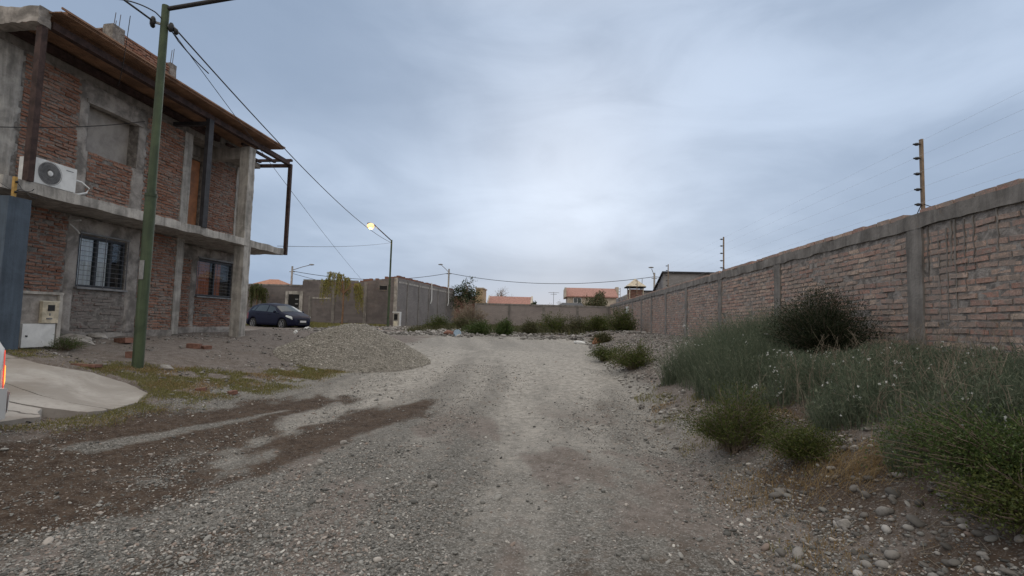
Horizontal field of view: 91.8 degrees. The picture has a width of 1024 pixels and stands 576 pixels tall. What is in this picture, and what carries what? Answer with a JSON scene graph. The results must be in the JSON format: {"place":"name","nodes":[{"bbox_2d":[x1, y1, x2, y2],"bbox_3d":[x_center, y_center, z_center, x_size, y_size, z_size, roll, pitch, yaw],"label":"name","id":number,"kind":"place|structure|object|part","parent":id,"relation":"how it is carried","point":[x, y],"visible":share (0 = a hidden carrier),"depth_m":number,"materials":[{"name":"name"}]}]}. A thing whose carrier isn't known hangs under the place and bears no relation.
{"place":"outdoors","nodes":[
{"label":"outdoors","id":0,"kind":"place"},
{"bbox_2d":[0,402,41,426],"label":"driveway","id":1,"kind":"structure","parent":0,"point":[17,414],"depth_m":5.47,"materials":[{"name":"concrete"}]},
{"bbox_2d":[4,383,106,418],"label":"driveway","id":2,"kind":"structure","parent":0,"point":[54,408],"depth_m":5.94,"materials":[{"name":"concrete"}]},
{"bbox_2d":[5,354,147,411],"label":"driveway","id":3,"kind":"structure","parent":0,"point":[74,386],"depth_m":6.78,"materials":[{"name":"concrete"}]},
{"bbox_2d":[246,321,389,327],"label":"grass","id":4,"kind":"structure","parent":0,"point":[313,324],"depth_m":33.41,"materials":[{"name":"green plant"}]},
{"bbox_2d":[0,323,1023,575],"bbox_3d":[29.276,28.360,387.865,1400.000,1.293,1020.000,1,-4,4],"label":"ground","id":5,"kind":"structure","parent":0,"point":[568,373],"depth_m":4.74,"materials":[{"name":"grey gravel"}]},
{"bbox_2d":[0,342,9,419],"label":"parked car","id":6,"kind":"object","parent":5,"relation":"on","point":[4,397],"visible":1,"depth_m":4.86,"materials":[{"name":"silver metal"}]},
{"bbox_2d":[0,195,31,350],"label":"boundary wall","id":7,"kind":"structure","parent":5,"relation":"on","point":[15,213],"depth_m":7.66,"materials":[{"name":"blue metal"}]},
{"bbox_2d":[1,176,38,198],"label":"fence post","id":8,"kind":"object","parent":7,"relation":"on","point":[14,191],"visible":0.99,"depth_m":7.74,"materials":[{"name":"yellow paint"}]},
{"bbox_2d":[18,291,63,349],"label":"utility pillar","id":9,"kind":"structure","parent":5,"relation":"on","point":[41,316],"depth_m":8.18,"materials":[{"name":"grey paint"}]},
{"bbox_2d":[18,324,54,347],"bbox_3d":[-7.782,0.777,8.137,0.055,0.380,0.510,1,-4,6],"label":"gas door","id":10,"kind":"structure","parent":9,"relation":"in","point":[30,335],"depth_m":8.10,"materials":[{"name":"white paint"}]},
{"bbox_2d":[38,333,92,351],"bbox_3d":[-7.599,0.935,8.512,0.747,0.350,0.735,1,-4,4],"label":"grass tuft","id":11,"kind":"object","parent":5,"relation":"on","point":[68,346],"visible":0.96,"depth_m":8.44,"materials":[{"name":"green plant"}]},
{"bbox_2d":[59,334,94,344],"bbox_3d":[-8.209,0.997,9.351,0.798,0.241,0.377,6,-1,5],"label":"concrete lump","id":12,"kind":"object","parent":5,"relation":"on","point":[86,339],"visible":0.48,"depth_m":9.29,"materials":[{"name":"grey concrete"}]},
{"bbox_2d":[70,363,102,367],"bbox_3d":[-6.580,1.199,7.673,0.359,0.055,0.171,3,-8,-1],"label":"brick piece","id":13,"kind":"object","parent":5,"relation":"on","point":[90,365],"visible":0.82,"depth_m":7.60,"materials":[{"name":"red brick"}]},
{"bbox_2d":[86,333,107,338],"bbox_3d":[-8.559,1.018,10.231,0.494,0.178,0.312,0,1,4],"label":"concrete lump","id":14,"kind":"object","parent":5,"relation":"on","point":[97,336],"visible":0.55,"depth_m":10.14,"materials":[{"name":"grey concrete"}]},
{"bbox_2d":[114,337,132,342],"bbox_3d":[-7.835,1.063,10.017,0.347,0.119,0.185,-6,-6,21],"label":"brick piece","id":15,"kind":"object","parent":5,"relation":"on","point":[124,340],"visible":0.85,"depth_m":9.94,"materials":[{"name":"red brick"}]},
{"bbox_2d":[125,351,131,357],"bbox_3d":[-6.729,1.179,8.763,0.166,0.123,0.137,0,-6,-36],"label":"brick piece","id":16,"kind":"object","parent":5,"relation":"on","point":[128,354],"visible":0.47,"depth_m":8.69,"materials":[{"name":"red brick"}]},
{"bbox_2d":[0,5,292,337],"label":"brick house","id":17,"kind":"structure","parent":5,"relation":"on","point":[60,69],"depth_m":11.09,"materials":[{"name":"brick"}]},
{"bbox_2d":[18,156,89,194],"bbox_3d":[-8.312,-1.996,9.091,0.304,0.480,1.098,1,-4,6],"label":"air conditioner","id":18,"kind":"object","parent":17,"relation":"on","point":[55,175],"visible":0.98,"depth_m":8.89,"materials":[{"name":"white paint"}]},
{"bbox_2d":[3,121,144,127],"bbox_3d":[-8.768,-3.287,9.890,0.080,1.534,3.508,1,-4,4],"label":"overhead cable","id":19,"kind":"object","parent":17,"relation":"attached to","point":[69,127],"visible":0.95,"depth_m":9.82,"materials":[{"name":"black rubber"}]},
{"bbox_2d":[73,231,130,291],"bbox_3d":[-8.906,-0.539,10.766,0.205,1.180,1.180,1,-4,6],"label":"window","id":20,"kind":"structure","parent":17,"relation":"in","point":[85,248],"depth_m":10.68,"materials":[{"name":"glass"}]},
{"bbox_2d":[86,108,129,164],"bbox_3d":[-9.085,-3.336,11.008,0.078,1.118,1.282,1,-4,6],"label":"bricked up window","id":21,"kind":"structure","parent":17,"relation":"in","point":[110,142],"depth_m":11.09,"materials":[{"name":"paint"}]},
{"bbox_2d":[118,16,130,84],"bbox_3d":[-7.422,-4.363,9.465,0.011,0.347,3.009,5,-5,-41],"label":"metal rod","id":22,"kind":"object","parent":17,"relation":"attached to","point":[125,50],"visible":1,"depth_m":8.95,"materials":[{"name":"black metal"}]},
{"bbox_2d":[187,159,199,224],"bbox_3d":[-9.199,-2.566,13.926,0.060,2.250,0.920,1,-4,6],"label":"door","id":23,"kind":"structure","parent":17,"relation":"in","point":[195,168],"depth_m":14.23,"materials":[{"name":"brown wood"}]},
{"bbox_2d":[194,256,233,299],"bbox_3d":[-9.049,-0.271,15.087,0.205,1.170,1.600,1,-4,6],"label":"window","id":24,"kind":"structure","parent":17,"relation":"in","point":[203,266],"depth_m":14.95,"materials":[{"name":"metal"}]},
{"bbox_2d":[159,364,173,369],"bbox_3d":[-5.915,1.368,8.494,0.264,0.111,0.188,7,-5,5],"label":"concrete lump","id":25,"kind":"object","parent":5,"relation":"on","point":[166,367],"visible":0.73,"depth_m":8.43,"materials":[{"name":"grey concrete"}]},
{"bbox_2d":[0,348,349,434],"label":"verge grass","id":26,"kind":"structure","parent":5,"relation":"on","point":[217,380],"depth_m":7.79,"materials":[{"name":"green plant"}]},
{"bbox_2d":[131,0,232,368],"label":"street lamp","id":27,"kind":"object","parent":5,"relation":"on","point":[144,277],"visible":0.97,"depth_m":8.43,"materials":[{"name":"green metal"}]},
{"bbox_2d":[123,0,151,19],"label":"overhead cable","id":28,"kind":"object","parent":27,"relation":"attached to","point":[137,9],"visible":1,"depth_m":8.25,"materials":[{"name":"black rubber"}]},
{"bbox_2d":[127,0,208,73],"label":"overhead cable","id":29,"kind":"object","parent":27,"relation":"attached to","point":[172,32],"visible":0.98,"depth_m":8.73,"materials":[{"name":"black rubber"}]},
{"bbox_2d":[175,35,355,272],"bbox_3d":[-8.753,-2.584,23.363,0.013,1.873,30.042,2,-4,-11],"label":"overhead cable","id":30,"kind":"object","parent":27,"relation":"attached to","point":[251,138],"visible":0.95,"depth_m":12.60,"materials":[{"name":"black rubber"}]},
{"bbox_2d":[179,32,385,239],"bbox_3d":[-7.277,-3.748,22.113,0.025,0.787,26.956,2,-4,-6],"label":"overhead cable","id":31,"kind":"object","parent":27,"relation":"attached to","point":[259,121],"visible":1,"depth_m":11.83,"materials":[{"name":"black rubber"}]},
{"bbox_2d":[186,343,201,348],"bbox_3d":[-6.843,1.255,10.682,0.268,0.123,0.167,6,-1,-18],"label":"brick piece","id":32,"kind":"object","parent":5,"relation":"on","point":[193,345],"visible":0.87,"depth_m":10.61,"materials":[{"name":"red brick"}]},
{"bbox_2d":[195,387,206,391],"bbox_3d":[-4.856,1.591,7.744,0.142,0.065,0.096,-3,-1,-13],"label":"brick piece","id":33,"kind":"object","parent":5,"relation":"on","point":[202,389],"visible":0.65,"depth_m":7.71,"materials":[{"name":"red brick"}]},
{"bbox_2d":[201,345,211,348],"bbox_3d":[-6.667,1.298,10.815,0.126,0.082,0.186,4,0,26],"label":"brick piece","id":34,"kind":"object","parent":5,"relation":"on","point":[206,346],"visible":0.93,"depth_m":10.79,"materials":[{"name":"red brick"}]},
{"bbox_2d":[36,328,415,389],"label":"yard pebbles","id":35,"kind":"object","parent":5,"relation":"on","point":[165,339],"visible":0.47,"depth_m":10.22,"materials":[{"name":"stone"}]},
{"bbox_2d":[227,390,237,394],"bbox_3d":[-4.426,1.658,7.856,0.095,0.062,0.125,-5,-2,37],"label":"brick piece","id":36,"kind":"object","parent":5,"relation":"on","point":[233,392],"visible":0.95,"depth_m":7.83,"materials":[{"name":"red brick"}]},
{"bbox_2d":[247,283,268,307],"bbox_3d":[-19.165,1.107,37.136,1.742,3.104,1.472,5,-5,-40],"label":"willow tree","id":37,"kind":"object","parent":5,"relation":"on","point":[257,291],"visible":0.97,"depth_m":37.02,"materials":[{"name":"green plant"}]},
{"bbox_2d":[253,279,288,283],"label":"tiled house","id":38,"kind":"structure","parent":5,"relation":"on","point":[273,281],"depth_m":60.02,"materials":[{"name":"orange tile"}]},
{"bbox_2d":[246,303,309,327],"bbox_3d":[-13.937,1.676,29.703,4.265,1.550,2.093,-1,-4,28],"label":"parked car","id":39,"kind":"object","parent":5,"relation":"on","point":[283,315],"visible":0.95,"depth_m":28.98,"materials":[{"name":"blue paint"}]},
{"bbox_3d":[-14.799,1.189,29.369,1.071,0.385,0.168,-1,-4,28],"label":"side window","id":40,"kind":"part","parent":39,"relation":"part of","materials":[{"name":"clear glass"}]},
{"bbox_3d":[-13.810,1.237,28.827,1.020,0.461,0.175,-1,-4,28],"label":"side window","id":41,"kind":"part","parent":39,"relation":"part of","materials":[{"name":"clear glass"}]},
{"bbox_2d":[289,264,313,284],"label":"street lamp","id":42,"kind":"object","parent":5,"relation":"on","point":[291,281],"visible":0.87,"depth_m":62.47,"materials":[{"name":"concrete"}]},
{"bbox_2d":[295,271,649,283],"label":"overhead cable","id":43,"kind":"object","parent":42,"relation":"attached to","point":[505,281],"visible":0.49,"depth_m":67.06,"materials":[{"name":"black rubber"}]},
{"bbox_2d":[315,459,323,464],"bbox_3d":[-2.007,1.830,5.189,0.094,0.079,0.074,-2,-1,4],"label":"cobble","id":44,"kind":"object","parent":5,"relation":"on","point":[319,461],"visible":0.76,"depth_m":5.16,"materials":[{"name":"stone"}]},
{"bbox_2d":[319,271,363,323],"bbox_3d":[-12.229,0.758,35.682,3.673,3.994,1.250,1,-4,4],"label":"willow tree","id":45,"kind":"object","parent":5,"relation":"on","point":[345,290],"visible":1,"depth_m":35.63,"materials":[{"name":"green plant"}]},
{"bbox_2d":[246,276,454,325],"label":"block building","id":46,"kind":"structure","parent":5,"relation":"on","point":[415,302],"depth_m":38.32,"materials":[{"name":"concrete"}]},
{"bbox_2d":[288,294,299,309],"bbox_3d":[-16.881,1.644,38.314,0.870,2.320,0.065,1,-4,4],"label":"door","id":47,"kind":"structure","parent":46,"relation":"in","point":[293,300],"depth_m":38.35,"materials":[{"name":"metal"}]},
{"bbox_2d":[272,323,430,372],"bbox_3d":[-4.128,1.559,13.271,5.800,1.229,6.000,1,-4,4],"label":"gravel heap","id":48,"kind":"object","parent":5,"relation":"on","point":[358,348],"visible":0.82,"depth_m":11.70,"materials":[{"name":"grey gravel"}]},
{"bbox_2d":[367,223,391,325],"bbox_3d":[-9.512,-0.864,35.159,1.843,7.548,0.458,2,-4,-7],"label":"street lamp","id":49,"kind":"object","parent":5,"relation":"on","point":[370,225],"visible":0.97,"depth_m":35.27,"materials":[{"name":"grey metal"}]},
{"bbox_2d":[288,243,385,246],"bbox_3d":[-8.100,-2.300,25.745,0.014,3.212,19.406,2,-4,-3],"label":"overhead cable","id":50,"kind":"object","parent":49,"relation":"attached to","point":[328,246],"visible":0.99,"depth_m":20.35,"materials":[{"name":"black rubber"}]},
{"bbox_2d":[392,312,401,325],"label":"utility pillar","id":51,"kind":"structure","parent":5,"relation":"on","point":[396,318],"depth_m":36.09,"materials":[{"name":"concrete"}]},
{"bbox_2d":[428,481,437,486],"bbox_3d":[-0.729,1.820,4.582,0.097,0.071,0.063,-4,-5,4],"label":"cobble","id":52,"kind":"object","parent":5,"relation":"on","point":[432,484],"visible":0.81,"depth_m":4.56,"materials":[{"name":"stone"}]},
{"bbox_2d":[420,313,454,327],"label":"shrub","id":53,"kind":"object","parent":5,"relation":"on","point":[436,321],"visible":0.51,"depth_m":30.26,"materials":[{"name":"green plant"}]},
{"bbox_2d":[438,264,449,287],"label":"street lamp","id":54,"kind":"object","parent":5,"relation":"on","point":[448,270],"visible":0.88,"depth_m":71.14,"materials":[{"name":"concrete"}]},
{"bbox_2d":[444,330,453,334],"bbox_3d":[-2.996,2.155,23.592,0.556,0.329,0.386,-4,-6,4],"label":"brick","id":55,"kind":"object","parent":5,"relation":"on","point":[447,332],"visible":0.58,"depth_m":23.45,"materials":[{"name":"brick"}]},
{"bbox_2d":[454,330,460,335],"bbox_3d":[-2.517,2.105,23.116,0.354,0.355,0.336,1,-4,4],"label":"bucket","id":56,"kind":"object","parent":5,"relation":"on","point":[456,332],"visible":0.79,"depth_m":22.97,"materials":[{"name":"blue plastic"}]},
{"bbox_2d":[448,315,472,327],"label":"shrub","id":57,"kind":"object","parent":5,"relation":"on","point":[462,322],"visible":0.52,"depth_m":31.57,"materials":[{"name":"green plant"}]},
{"bbox_2d":[449,276,483,309],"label":"tree","id":58,"kind":"object","parent":5,"relation":"on","point":[465,293],"visible":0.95,"depth_m":50.81,"materials":[{"name":"green plant"}]},
{"bbox_2d":[450,297,489,323],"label":"dry reeds","id":59,"kind":"object","parent":5,"relation":"on","point":[475,315],"visible":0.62,"depth_m":39.22,"materials":[{"name":"brown plant"}]},
{"bbox_2d":[454,287,486,318],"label":"ochre house","id":60,"kind":"structure","parent":5,"relation":"on","point":[483,295],"depth_m":53.81,"materials":[{"name":"beige paint"}]},
{"bbox_2d":[461,318,492,334],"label":"shrub","id":61,"kind":"object","parent":5,"relation":"on","point":[480,327],"visible":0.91,"depth_m":24.34,"materials":[{"name":"green plant"}]},
{"bbox_2d":[300,325,654,340],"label":"rubble heaps","id":62,"kind":"object","parent":5,"relation":"on","point":[432,332],"visible":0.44,"depth_m":24.01,"materials":[{"name":"stone"}]},
{"bbox_2d":[492,318,515,335],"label":"shrub","id":63,"kind":"object","parent":5,"relation":"on","point":[504,327],"visible":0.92,"depth_m":24.27,"materials":[{"name":"green plant"}]},
{"bbox_2d":[497,288,510,296],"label":"tree","id":64,"kind":"object","parent":5,"relation":"on","point":[501,294],"visible":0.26,"depth_m":60.42,"materials":[{"name":"grey plant"}]},
{"bbox_2d":[487,295,532,303],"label":"tiled house","id":65,"kind":"structure","parent":5,"relation":"on","point":[509,300],"depth_m":56.91,"materials":[{"name":"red tile"}]},
{"bbox_2d":[517,318,540,334],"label":"shrub","id":66,"kind":"object","parent":5,"relation":"on","point":[530,327],"visible":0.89,"depth_m":25.72,"materials":[{"name":"green plant"}]},
{"bbox_2d":[475,303,609,326],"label":"boundary wall","id":67,"kind":"structure","parent":5,"relation":"on","point":[517,314],"depth_m":41.44,"materials":[{"name":"concrete"}]},
{"bbox_2d":[536,308,569,332],"bbox_3d":[2.569,1.955,29.385,2.951,1.544,1.955,3,-4,-24],"label":"shrub","id":68,"kind":"object","parent":5,"relation":"on","point":[554,323],"visible":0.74,"depth_m":29.19,"materials":[{"name":"green plant"}]},
{"bbox_2d":[559,303,583,305],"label":"shade canopy","id":69,"kind":"object","parent":5,"relation":"on","point":[578,304],"visible":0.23,"depth_m":45.81,"materials":[{"name":"metal"}]},
{"bbox_2d":[561,312,590,332],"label":"shrub","id":70,"kind":"object","parent":5,"relation":"on","point":[575,324],"visible":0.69,"depth_m":28.51,"materials":[{"name":"green plant"}]},
{"bbox_2d":[574,341,585,343],"bbox_3d":[2.872,2.335,21.133,0.530,0.189,0.320,2,1,4],"label":"white rubbish","id":71,"kind":"object","parent":5,"relation":"on","point":[579,342],"visible":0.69,"depth_m":21.01,"materials":[{"name":"paint"}]},
{"bbox_2d":[563,287,618,308],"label":"tiled house","id":72,"kind":"structure","parent":5,"relation":"on","point":[575,295],"depth_m":60.30,"materials":[{"name":"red tile"}]},
{"bbox_2d":[573,297,581,302],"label":"window","id":73,"kind":"structure","parent":72,"relation":"in","point":[575,300],"depth_m":60.02,"materials":[{"name":"white paint"}]},
{"bbox_2d":[578,291,610,312],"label":"tree","id":74,"kind":"object","parent":5,"relation":"on","point":[596,301],"visible":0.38,"depth_m":46.99,"materials":[{"name":"green plant"}]},
{"bbox_2d":[581,312,613,331],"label":"shrub","id":75,"kind":"object","parent":5,"relation":"on","point":[596,323],"visible":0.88,"depth_m":27.82,"materials":[{"name":"green plant"}]},
{"bbox_2d":[585,290,610,309],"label":"tree","id":76,"kind":"object","parent":5,"relation":"on","point":[600,297],"visible":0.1,"depth_m":53.93,"materials":[{"name":"green plant"}]},
{"bbox_2d":[588,329,613,342],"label":"shrub","id":77,"kind":"object","parent":5,"relation":"on","point":[602,337],"visible":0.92,"depth_m":20.31,"materials":[{"name":"green plant"}]},
{"bbox_2d":[585,342,619,361],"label":"shrub","id":78,"kind":"object","parent":5,"relation":"on","point":[600,352],"visible":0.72,"depth_m":14.26,"materials":[{"name":"green plant"}]},
{"bbox_2d":[602,305,640,331],"bbox_3d":[5.711,1.561,25.827,2.175,1.527,1.933,1,-4,4],"label":"shrub","id":79,"kind":"object","parent":5,"relation":"on","point":[624,321],"visible":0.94,"depth_m":25.54,"materials":[{"name":"green plant"}]},
{"bbox_2d":[602,337,661,369],"bbox_3d":[2.859,1.551,11.859,1.527,0.792,1.602,1,-4,4],"label":"shrub","id":80,"kind":"object","parent":5,"relation":"on","point":[627,359],"visible":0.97,"depth_m":11.68,"materials":[{"name":"green plant"}]},
{"bbox_2d":[616,290,651,302],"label":"grey house","id":81,"kind":"structure","parent":5,"relation":"on","point":[624,297],"depth_m":36.03,"materials":[{"name":"paint"}]},
{"bbox_2d":[624,279,645,298],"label":"small roofed tower","id":82,"kind":"structure","parent":5,"relation":"on","point":[635,285],"depth_m":32.54,"materials":[{"name":"beige brick"}]},
{"bbox_2d":[648,267,656,288],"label":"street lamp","id":83,"kind":"object","parent":5,"relation":"on","point":[653,278],"visible":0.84,"depth_m":63.98,"materials":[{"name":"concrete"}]},
{"bbox_2d":[653,271,713,290],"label":"grey house","id":84,"kind":"structure","parent":5,"relation":"on","point":[676,277],"depth_m":25.73,"materials":[{"name":"concrete"}]},
{"bbox_2d":[669,374,800,456],"bbox_3d":[2.376,1.345,5.346,1.260,0.814,1.166,-2,-5,41],"label":"shrub","id":85,"kind":"object","parent":5,"relation":"on","point":[727,433],"visible":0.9,"depth_m":5.20,"materials":[{"name":"green plant"}]},
{"bbox_2d":[755,412,851,467],"bbox_3d":[2.643,1.338,4.393,0.994,0.449,0.740,1,-4,4],"label":"shrub","id":86,"kind":"object","parent":5,"relation":"on","point":[796,444],"visible":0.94,"depth_m":4.34,"materials":[{"name":"green plant"}]},
{"bbox_2d":[585,334,1023,575],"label":"bank cobbles","id":87,"kind":"object","parent":5,"relation":"on","point":[890,555],"visible":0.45,"depth_m":3.37,"materials":[{"name":"stone"}]},
{"bbox_2d":[634,385,981,565],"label":"green tufts","id":88,"kind":"object","parent":5,"relation":"on","point":[646,398],"visible":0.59,"depth_m":6.24,"materials":[{"name":"green plant"}]},
{"bbox_2d":[632,386,986,575],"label":"leaf litter","id":89,"kind":"object","parent":5,"relation":"on","point":[809,505],"visible":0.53,"depth_m":3.63,"materials":[{"name":"brown plant"}]},
{"bbox_2d":[650,401,969,575],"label":"dry tufts","id":90,"kind":"object","parent":5,"relation":"on","point":[785,483],"visible":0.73,"depth_m":4.05,"materials":[{"name":"plant"}]},
{"bbox_2d":[610,178,1023,361],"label":"brick wall","id":91,"kind":"structure","parent":5,"relation":"on","point":[959,261],"depth_m":6.97,"materials":[{"name":"brick"}]},
{"bbox_2d":[619,100,1022,300],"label":"electric fence","id":92,"kind":"object","parent":91,"relation":"on","point":[920,158],"visible":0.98,"depth_m":6.86,"materials":[{"name":"metal"}]},
{"bbox_2d":[755,276,894,357],"bbox_3d":[4.710,0.468,7.500,1.775,1.306,1.520,2,-4,-11],"label":"dark bush","id":93,"kind":"object","parent":5,"relation":"on","point":[820,321],"visible":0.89,"depth_m":7.32,"materials":[{"name":"green plant"}]},
{"bbox_2d":[637,300,1023,479],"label":"tall weeds","id":94,"kind":"object","parent":5,"relation":"on","point":[725,356],"visible":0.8,"depth_m":5.17,"materials":[{"name":"green plant"}]},
{"bbox_2d":[677,325,1006,438],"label":"seed heads","id":95,"kind":"object","parent":94,"relation":"attached to","point":[1005,417],"visible":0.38,"depth_m":5.03,"materials":[{"name":"beige plant"}]},
{"bbox_2d":[654,311,1023,575],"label":"dead stems","id":96,"kind":"object","parent":5,"relation":"on","point":[904,362],"depth_m":4.46,"materials":[{"name":"beige plant"}]},
{"bbox_2d":[836,519,851,528],"bbox_3d":[2.251,1.598,3.358,0.097,0.071,0.067,5,-7,5],"label":"cobble","id":97,"kind":"object","parent":5,"relation":"on","point":[846,523],"visible":0.77,"depth_m":3.34,"materials":[{"name":"stone"}]},
{"bbox_2d":[784,425,942,516],"bbox_3d":[2.780,1.355,3.614,1.694,0.947,1.853,1,-4,4],"label":"straw clump","id":98,"kind":"object","parent":5,"relation":"on","point":[874,466],"visible":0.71,"depth_m":3.79,"materials":[{"name":"beige plant"}]},
{"bbox_2d":[858,383,1023,492],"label":"leafy shrub","id":99,"kind":"object","parent":5,"relation":"on","point":[960,440],"visible":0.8,"depth_m":3.03,"materials":[{"name":"green plant"}]},
{"bbox_2d":[915,441,1023,539],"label":"leafy shrub","id":100,"kind":"object","parent":5,"relation":"on","point":[1010,507],"visible":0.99,"depth_m":2.65,"materials":[{"name":"green plant"}]},
{"bbox_2d":[0,0,1023,304],"label":"sky","id":101,"kind":"structure","parent":0,"point":[531,142],"materials":[{"name":"grey"}]},
{"bbox_2d":[403,324,635,334],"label":"waste grass","id":102,"kind":"structure","parent":0,"point":[413,328],"depth_m":27.51,"materials":[{"name":"green plant"}]}
]}

